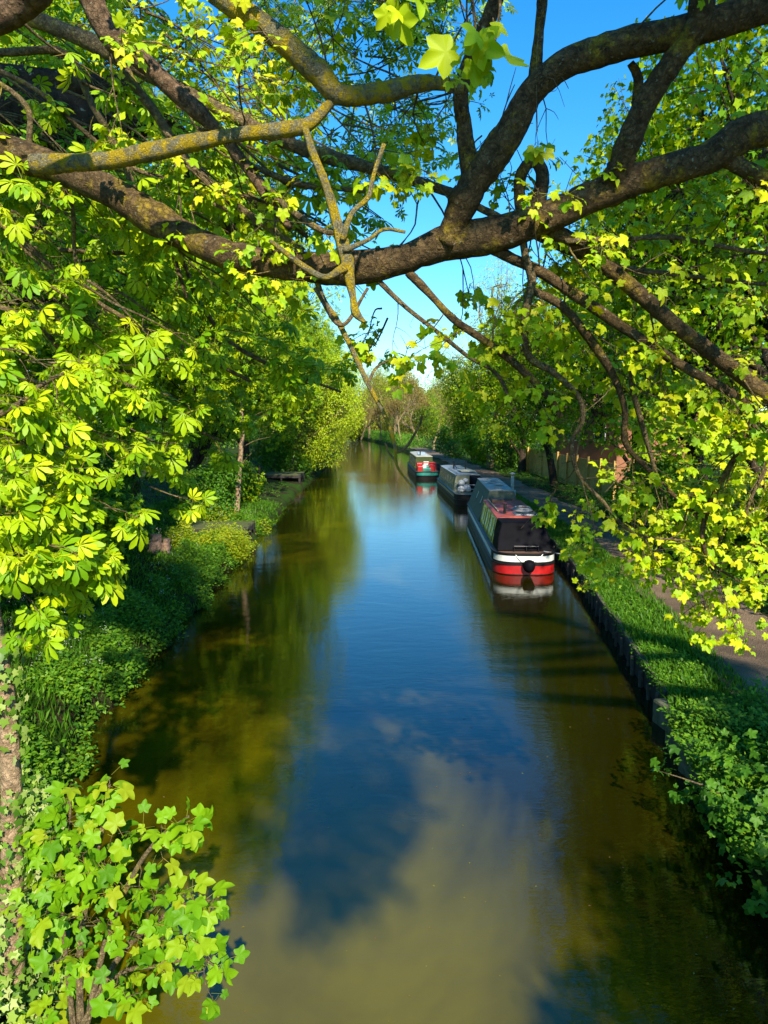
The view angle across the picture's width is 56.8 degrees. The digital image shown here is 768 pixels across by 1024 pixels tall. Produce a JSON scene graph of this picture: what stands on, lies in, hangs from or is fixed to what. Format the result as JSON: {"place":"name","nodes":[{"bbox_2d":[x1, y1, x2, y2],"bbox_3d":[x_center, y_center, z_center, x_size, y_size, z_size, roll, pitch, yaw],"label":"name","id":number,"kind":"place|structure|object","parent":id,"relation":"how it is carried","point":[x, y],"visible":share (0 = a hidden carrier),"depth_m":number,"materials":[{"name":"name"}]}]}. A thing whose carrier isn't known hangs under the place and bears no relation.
{"place":"outdoors","nodes":[
{"label":"outdoors","id":0,"kind":"place"},
{"bbox_2d":[0,422,767,1023],"bbox_3d":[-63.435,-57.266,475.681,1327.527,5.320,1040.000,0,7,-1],"label":"ground","id":1,"kind":"structure","parent":0,"point":[292,488],"depth_m":20.83,"materials":[{"name":"soil"}]},
{"bbox_2d":[0,607,37,999],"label":"ivy clad tree","id":2,"kind":"object","parent":1,"relation":"on","point":[13,800],"visible":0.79,"depth_m":5.54,"materials":[{"name":"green plant"}]},
{"bbox_2d":[0,763,75,1023],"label":"ivy carpet","id":3,"kind":"object","parent":1,"relation":"on","point":[16,1000],"visible":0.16,"depth_m":5.98,"materials":[{"name":"green plant"}]},
{"bbox_2d":[0,758,249,1023],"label":"sycamore sapling","id":4,"kind":"object","parent":3,"relation":"on","point":[91,875],"visible":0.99,"depth_m":5.35,"materials":[{"name":"green plant"}]},
{"bbox_2d":[0,507,93,609],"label":"shrub","id":5,"kind":"object","parent":1,"relation":"on","point":[22,594],"visible":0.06,"depth_m":16.66,"materials":[{"name":"green plant"}]},
{"bbox_2d":[0,9,167,491],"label":"chestnut tree","id":6,"kind":"object","parent":1,"relation":"on","point":[136,428],"visible":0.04,"depth_m":20.86,"materials":[{"name":"green plant"}]},
{"bbox_2d":[0,0,182,479],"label":"chestnut tree","id":7,"kind":"object","parent":1,"relation":"on","point":[42,344],"visible":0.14,"depth_m":12.84,"materials":[{"name":"green plant"}]},
{"bbox_2d":[54,485,145,563],"bbox_3d":[-8.548,0.512,20.767,2.790,2.773,4.023,-5,9,-34],"label":"shrub","id":8,"kind":"object","parent":1,"relation":"on","point":[111,518],"visible":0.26,"depth_m":19.80,"materials":[{"name":"green plant"}]},
{"bbox_2d":[38,430,175,551],"bbox_3d":[-9.846,-0.808,25.415,4.652,4.253,5.562,-3,8,-22],"label":"shrub","id":9,"kind":"object","parent":1,"relation":"on","point":[132,480],"visible":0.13,"depth_m":25.32,"materials":[{"name":"green plant"}]},
{"bbox_2d":[10,507,252,666],"bbox_3d":[-6.753,0.993,22.127,3.490,1.820,20.047,0,7,-1],"label":"cow parsley","id":10,"kind":"object","parent":1,"relation":"on","point":[141,591],"visible":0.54,"depth_m":17.96,"materials":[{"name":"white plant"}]},
{"bbox_2d":[1,493,285,881],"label":"bank grass","id":11,"kind":"structure","parent":1,"relation":"on","point":[79,645],"depth_m":15.85,"materials":[{"name":"green plant"}]},
{"bbox_2d":[11,509,277,887],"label":"bank herbs","id":12,"kind":"object","parent":1,"relation":"on","point":[110,644],"visible":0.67,"depth_m":13.73,"materials":[{"name":"green plant"}]},
{"bbox_2d":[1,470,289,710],"bbox_3d":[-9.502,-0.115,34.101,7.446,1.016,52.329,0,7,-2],"label":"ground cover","id":13,"kind":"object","parent":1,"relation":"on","point":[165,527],"visible":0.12,"depth_m":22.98,"materials":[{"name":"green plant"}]},
{"bbox_2d":[147,533,171,553],"bbox_3d":[-7.642,1.146,24.043,0.624,0.849,0.752,7,10,44],"label":"tree stump","id":14,"kind":"object","parent":1,"relation":"on","point":[155,543],"visible":0.77,"depth_m":23.84,"materials":[{"name":"brown wood"}]},
{"bbox_2d":[76,114,271,507],"bbox_3d":[-9.939,-7.876,29.004,11.080,17.428,10.857,-6,10,-41],"label":"chestnut tree","id":15,"kind":"object","parent":1,"relation":"on","point":[221,304],"visible":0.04,"depth_m":28.63,"materials":[{"name":"green plant"}]},
{"bbox_2d":[167,461,244,520],"bbox_3d":[-7.861,-0.973,31.948,3.412,3.119,4.079,-5,9,-34],"label":"shrub","id":16,"kind":"object","parent":1,"relation":"on","point":[204,488],"visible":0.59,"depth_m":31.68,"materials":[{"name":"green plant"}]},
{"bbox_2d":[180,521,255,541],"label":"timber jetty","id":17,"kind":"object","parent":1,"relation":"on","point":[248,526],"visible":0.34,"depth_m":29.48,"materials":[{"name":"grey wood"}]},
{"bbox_2d":[165,499,273,563],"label":"golden herbs","id":18,"kind":"object","parent":1,"relation":"on","point":[175,537],"visible":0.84,"depth_m":25.45,"materials":[{"name":"green plant"}]},
{"bbox_2d":[143,226,312,502],"bbox_3d":[-8.743,-9.043,36.434,10.835,18.006,11.054,-2,8,-18],"label":"chestnut tree","id":19,"kind":"object","parent":1,"relation":"on","point":[199,452],"visible":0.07,"depth_m":36.57,"materials":[{"name":"green plant"}]},
{"bbox_2d":[202,453,266,503],"bbox_3d":[-8.004,-1.793,38.533,3.023,3.004,4.358,2,8,14],"label":"shrub","id":20,"kind":"object","parent":1,"relation":"on","point":[248,491],"visible":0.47,"depth_m":37.91,"materials":[{"name":"green plant"}]},
{"bbox_2d":[232,378,268,513],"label":"bare tree","id":21,"kind":"object","parent":1,"relation":"on","point":[240,459],"visible":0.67,"depth_m":33.38,"materials":[{"name":"brown plant"}]},
{"bbox_2d":[250,466,260,485],"bbox_3d":[-8.850,-2.409,48.709,0.770,1.500,0.120,0,7,-1],"label":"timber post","id":22,"kind":"object","parent":1,"relation":"on","point":[258,472],"visible":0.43,"depth_m":48.62,"materials":[{"name":"brown wood"}]},
{"bbox_2d":[0,0,517,663],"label":"chestnut tree","id":23,"kind":"object","parent":1,"relation":"on","point":[60,110],"visible":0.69,"depth_m":5.24,"materials":[{"name":"green plant"}]},
{"bbox_2d":[215,225,345,466],"bbox_3d":[-8.788,-10.633,49.162,11.406,17.940,11.177,2,8,16],"label":"chestnut tree","id":24,"kind":"object","parent":1,"relation":"on","point":[311,341],"visible":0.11,"depth_m":48.71,"materials":[{"name":"green plant"}]},
{"bbox_2d":[249,424,314,478],"bbox_3d":[-8.556,-4.896,57.450,5.933,4.537,4.963,1,7,6],"label":"shrub","id":25,"kind":"object","parent":1,"relation":"on","point":[270,458],"visible":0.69,"depth_m":56.77,"materials":[{"name":"green plant"}]},
{"bbox_2d":[263,471,304,482],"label":"timber jetty","id":26,"kind":"object","parent":1,"relation":"on","point":[298,475],"visible":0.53,"depth_m":53.50,"materials":[{"name":"grey wood"}]},
{"bbox_2d":[267,433,325,470],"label":"shrub","id":27,"kind":"object","parent":1,"relation":"on","point":[302,454],"visible":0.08,"depth_m":65.25,"materials":[{"name":"green plant"}]},
{"bbox_2d":[259,314,350,462],"bbox_3d":[-8.367,-11.239,63.417,10.979,15.576,11.295,-2,7,-12],"label":"sycamore tree","id":28,"kind":"object","parent":1,"relation":"on","point":[321,368],"visible":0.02,"depth_m":62.14,"materials":[{"name":"green plant"}]},
{"bbox_2d":[252,332,368,472],"bbox_3d":[-6.279,-8.949,59.377,10.105,12.522,9.442,-1,7,-7],"label":"willow tree","id":29,"kind":"object","parent":1,"relation":"on","point":[330,410],"visible":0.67,"depth_m":58.48,"materials":[{"name":"green plant"}]},
{"bbox_2d":[285,317,352,431],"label":"chestnut tree","id":30,"kind":"object","parent":1,"relation":"on","point":[338,348],"visible":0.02,"depth_m":79.05,"materials":[{"name":"green plant"}]},
{"bbox_2d":[290,346,359,461],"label":"willow tree","id":31,"kind":"object","parent":1,"relation":"on","point":[338,424],"visible":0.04,"depth_m":72.37,"materials":[{"name":"green plant"}]},
{"bbox_2d":[316,431,342,460],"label":"shrub","id":32,"kind":"object","parent":1,"relation":"on","point":[330,452],"visible":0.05,"depth_m":84.19,"materials":[{"name":"green plant"}]},
{"bbox_2d":[327,380,368,461],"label":"willow tree","id":33,"kind":"object","parent":1,"relation":"on","point":[349,420],"visible":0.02,"depth_m":85.73,"materials":[{"name":"green plant"}]},
{"bbox_2d":[336,343,363,425],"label":"sycamore tree","id":34,"kind":"object","parent":1,"relation":"on","point":[341,355],"depth_m":101.58,"materials":[{"name":"green plant"}]},
{"bbox_2d":[353,364,384,438],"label":"maple tree","id":35,"kind":"object","parent":1,"relation":"on","point":[367,401],"visible":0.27,"depth_m":183.19,"materials":[{"name":"green plant"}]},
{"bbox_2d":[354,391,383,439],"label":"budding tree","id":36,"kind":"object","parent":1,"relation":"on","point":[368,415],"visible":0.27,"depth_m":175.05,"materials":[{"name":"green plant"}]},
{"bbox_2d":[354,385,386,440],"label":"budding tree","id":37,"kind":"object","parent":1,"relation":"on","point":[376,410],"visible":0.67,"depth_m":159.89,"materials":[{"name":"green plant"}]},
{"bbox_2d":[257,370,485,438],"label":"wood","id":38,"kind":"object","parent":1,"relation":"on","point":[404,428],"visible":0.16,"depth_m":198.64,"materials":[{"name":"green plant"}]},
{"bbox_2d":[366,353,391,425],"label":"maple tree","id":39,"kind":"object","parent":1,"relation":"on","point":[379,369],"visible":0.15,"depth_m":202.41,"materials":[{"name":"green plant"}]},
{"bbox_2d":[0,0,767,655],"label":"overhanging tree","id":40,"kind":"object","parent":1,"relation":"on","point":[460,234],"visible":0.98,"depth_m":4.42,"materials":[{"name":"green plant"}]},
{"bbox_2d":[13,320,766,489],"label":"woodland","id":41,"kind":"object","parent":1,"relation":"on","point":[430,428],"visible":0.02,"depth_m":155.35,"materials":[{"name":"green plant"}]},
{"bbox_2d":[358,429,434,447],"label":"hedge mass","id":42,"kind":"object","parent":1,"relation":"on","point":[385,437],"visible":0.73,"depth_m":135.94,"materials":[{"name":"green plant"}]},
{"bbox_2d":[378,366,415,439],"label":"maple tree","id":43,"kind":"object","parent":1,"relation":"on","point":[390,394],"visible":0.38,"depth_m":148.53,"materials":[{"name":"green plant"}]},
{"bbox_2d":[382,381,422,422],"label":"budding tree","id":44,"kind":"object","parent":1,"relation":"on","point":[402,411],"visible":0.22,"depth_m":184.55,"materials":[{"name":"green plant"}]},
{"bbox_2d":[382,381,426,444],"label":"budding tree","id":45,"kind":"object","parent":1,"relation":"on","point":[390,409],"visible":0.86,"depth_m":133.01,"materials":[{"name":"brown plant"}]},
{"bbox_2d":[381,376,430,442],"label":"budding tree","id":46,"kind":"object","parent":1,"relation":"on","point":[414,397],"visible":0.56,"depth_m":139.06,"materials":[{"name":"brown plant"}]},
{"bbox_2d":[420,375,458,449],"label":"budding tree","id":47,"kind":"object","parent":1,"relation":"on","point":[424,400],"visible":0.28,"depth_m":111.67,"materials":[{"name":"green plant"}]},
{"bbox_2d":[427,339,472,453],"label":"maple tree","id":48,"kind":"object","parent":1,"relation":"on","point":[441,407],"visible":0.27,"depth_m":94.62,"materials":[{"name":"green plant"}]},
{"bbox_2d":[430,420,476,457],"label":"shrub","id":49,"kind":"object","parent":1,"relation":"on","point":[451,445],"visible":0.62,"depth_m":87.48,"materials":[{"name":"green plant"}]},
{"bbox_2d":[438,350,484,460],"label":"sycamore tree","id":50,"kind":"object","parent":1,"relation":"on","point":[457,422],"visible":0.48,"depth_m":76.88,"materials":[{"name":"green plant"}]},
{"bbox_2d":[456,429,502,464],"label":"shrub","id":51,"kind":"object","parent":1,"relation":"on","point":[472,446],"visible":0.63,"depth_m":73.40,"materials":[{"name":"green plant"}]},
{"bbox_2d":[445,257,524,467],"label":"maple tree","id":52,"kind":"object","parent":1,"relation":"on","point":[500,293],"visible":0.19,"depth_m":66.98,"materials":[{"name":"green plant"}]},
{"bbox_2d":[451,311,543,473],"bbox_3d":[10.540,-9.899,59.369,9.933,14.092,10.219,1,7,7],"label":"sycamore tree","id":53,"kind":"object","parent":1,"relation":"on","point":[484,378],"visible":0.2,"depth_m":59.38,"materials":[{"name":"green plant"}]},
{"bbox_2d":[475,421,540,470],"bbox_3d":[11.469,-5.801,63.709,6.303,4.820,5.273,3,8,22],"label":"shrub","id":54,"kind":"object","parent":1,"relation":"on","point":[499,449],"visible":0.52,"depth_m":62.95,"materials":[{"name":"green plant"}]},
{"bbox_2d":[477,274,597,488],"bbox_3d":[10.665,-8.185,46.148,8.218,14.120,8.594,-2,8,-16],"label":"sycamore tree","id":55,"kind":"object","parent":1,"relation":"on","point":[547,446],"visible":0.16,"depth_m":46.05,"materials":[{"name":"green plant"}]},
{"bbox_2d":[433,461,668,699],"bbox_3d":[5.808,-1.656,53.449,2.158,1.302,83.513,0,7,0],"label":"timber edging","id":56,"kind":"object","parent":1,"relation":"on","point":[608,621],"visible":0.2,"depth_m":16.02,"materials":[{"name":"brown wood"}]},
{"bbox_2d":[503,445,616,499],"bbox_3d":[12.576,-4.008,58.044,0.155,2.350,36.155,0,7,-1],"label":"wooden fence","id":57,"kind":"object","parent":1,"relation":"on","point":[535,461],"visible":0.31,"depth_m":48.99,"materials":[{"name":"brown wood"}]},
{"bbox_2d":[403,445,767,708],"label":"towpath","id":58,"kind":"structure","parent":1,"relation":"on","point":[748,659],"depth_m":17.33,"materials":[{"name":"grey gravel"}]},
{"bbox_2d":[529,491,763,687],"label":"leaf litter","id":59,"kind":"object","parent":58,"relation":"on","point":[670,598],"visible":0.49,"depth_m":17.48,"materials":[{"name":"brown plant"}]},
{"bbox_2d":[513,205,694,465],"bbox_3d":[11.806,-7.999,35.958,11.502,16.317,11.833,4,8,30],"label":"sycamore tree","id":60,"kind":"object","parent":1,"relation":"on","point":[597,416],"visible":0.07,"depth_m":35.99,"materials":[{"name":"green plant"}]},
{"bbox_2d":[466,458,767,611],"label":"path edge herbs","id":61,"kind":"object","parent":1,"relation":"on","point":[575,493],"visible":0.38,"depth_m":42.46,"materials":[{"name":"green plant"}]},
{"bbox_2d":[517,497,723,736],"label":"verge herbs","id":62,"kind":"object","parent":1,"relation":"on","point":[675,664],"visible":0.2,"depth_m":13.39,"materials":[{"name":"green plant"}]},
{"bbox_2d":[555,377,698,487],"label":"brick house","id":63,"kind":"structure","parent":1,"relation":"on","point":[592,451],"depth_m":47.66,"materials":[{"name":"brick"}]},
{"bbox_2d":[594,424,605,441],"bbox_3d":[14.363,-5.247,47.257,0.075,1.200,1.300,-2,8,-15],"label":"window","id":64,"kind":"structure","parent":63,"relation":"in","point":[596,437],"depth_m":47.24,"materials":[{"name":"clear glass"}]},
{"bbox_2d":[516,494,767,865],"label":"verge grass","id":65,"kind":"structure","parent":1,"relation":"on","point":[641,626],"depth_m":14.36,"materials":[{"name":"green plant"}]},
{"bbox_2d":[522,0,767,496],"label":"sycamore tree","id":66,"kind":"object","parent":1,"relation":"on","point":[747,221],"visible":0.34,"depth_m":17.76,"materials":[{"name":"green plant"}]},
{"bbox_2d":[603,451,687,520],"bbox_3d":[12.281,-1.251,32.923,3.488,3.466,5.028,0,7,-2],"label":"shrub","id":67,"kind":"object","parent":1,"relation":"on","point":[609,494],"visible":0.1,"depth_m":32.82,"materials":[{"name":"green plant"}]},
{"bbox_2d":[540,40,767,492],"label":"sycamore tree","id":68,"kind":"object","parent":1,"relation":"on","point":[683,406],"visible":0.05,"depth_m":25.84,"materials":[{"name":"green plant"}]},
{"bbox_2d":[621,442,736,537],"bbox_3d":[11.220,-0.711,27.051,5.191,3.970,4.342,-2,8,-18],"label":"shrub","id":69,"kind":"object","parent":1,"relation":"on","point":[667,467],"visible":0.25,"depth_m":26.20,"materials":[{"name":"green plant"}]},
{"bbox_2d":[652,698,711,789],"bbox_3d":[4.687,3.588,10.764,0.715,0.667,2.640,1,7,9],"label":"coping stone","id":70,"kind":"object","parent":1,"relation":"on","point":[659,718],"visible":0.19,"depth_m":11.01,"materials":[{"name":"grey stone"}]},
{"bbox_2d":[650,717,767,918],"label":"sycamore bush","id":71,"kind":"object","parent":1,"relation":"on","point":[750,906],"visible":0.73,"depth_m":8.24,"materials":[{"name":"green plant"}]},
{"bbox_2d":[657,673,767,917],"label":"corner herbs","id":72,"kind":"object","parent":1,"relation":"on","point":[736,714],"visible":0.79,"depth_m":9.75,"materials":[{"name":"green plant"}]},
{"bbox_2d":[676,478,767,579],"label":"shrub","id":73,"kind":"object","parent":1,"relation":"on","point":[740,540],"visible":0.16,"depth_m":20.98,"materials":[{"name":"green plant"}]},
{"bbox_2d":[27,0,767,422],"label":"sky","id":74,"kind":"structure","parent":0,"point":[567,22],"materials":[{"name":"blue"}]},
{"bbox_2d":[41,438,767,1023],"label":"water","id":75,"kind":"structure","parent":0,"point":[369,596],"depth_m":9.59,"materials":[{"name":"blue liquid"}]},
{"bbox_2d":[71,571,741,1011],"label":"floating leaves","id":76,"kind":"object","parent":75,"relation":"on","point":[463,897],"visible":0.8,"depth_m":8.14,"materials":[{"name":"plant"}]},
{"bbox_2d":[407,450,438,478],"bbox_3d":[3.585,-4.734,69.025,2.096,2.750,16.028,0,7,-1],"label":"narrowboat","id":77,"kind":"object","parent":75,"relation":"on","point":[421,465],"visible":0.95,"depth_m":63.62,"materials":[{"name":"teal paint"}]},
{"bbox_2d":[437,460,480,505],"bbox_3d":[5.126,-2.218,49.386,2.096,2.750,14.528,0,7,-1],"label":"narrowboat","id":78,"kind":"object","parent":75,"relation":"on","point":[449,477],"visible":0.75,"depth_m":45.18,"materials":[{"name":"grey paint"}]},
{"bbox_2d":[467,472,560,574],"bbox_3d":[5.400,-0.074,31.034,2.825,3.160,16.835,0,7,3],"label":"narrowboat","id":79,"kind":"object","parent":75,"relation":"on","point":[499,516],"visible":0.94,"depth_m":24.09,"materials":[{"name":"red"}]}
]}

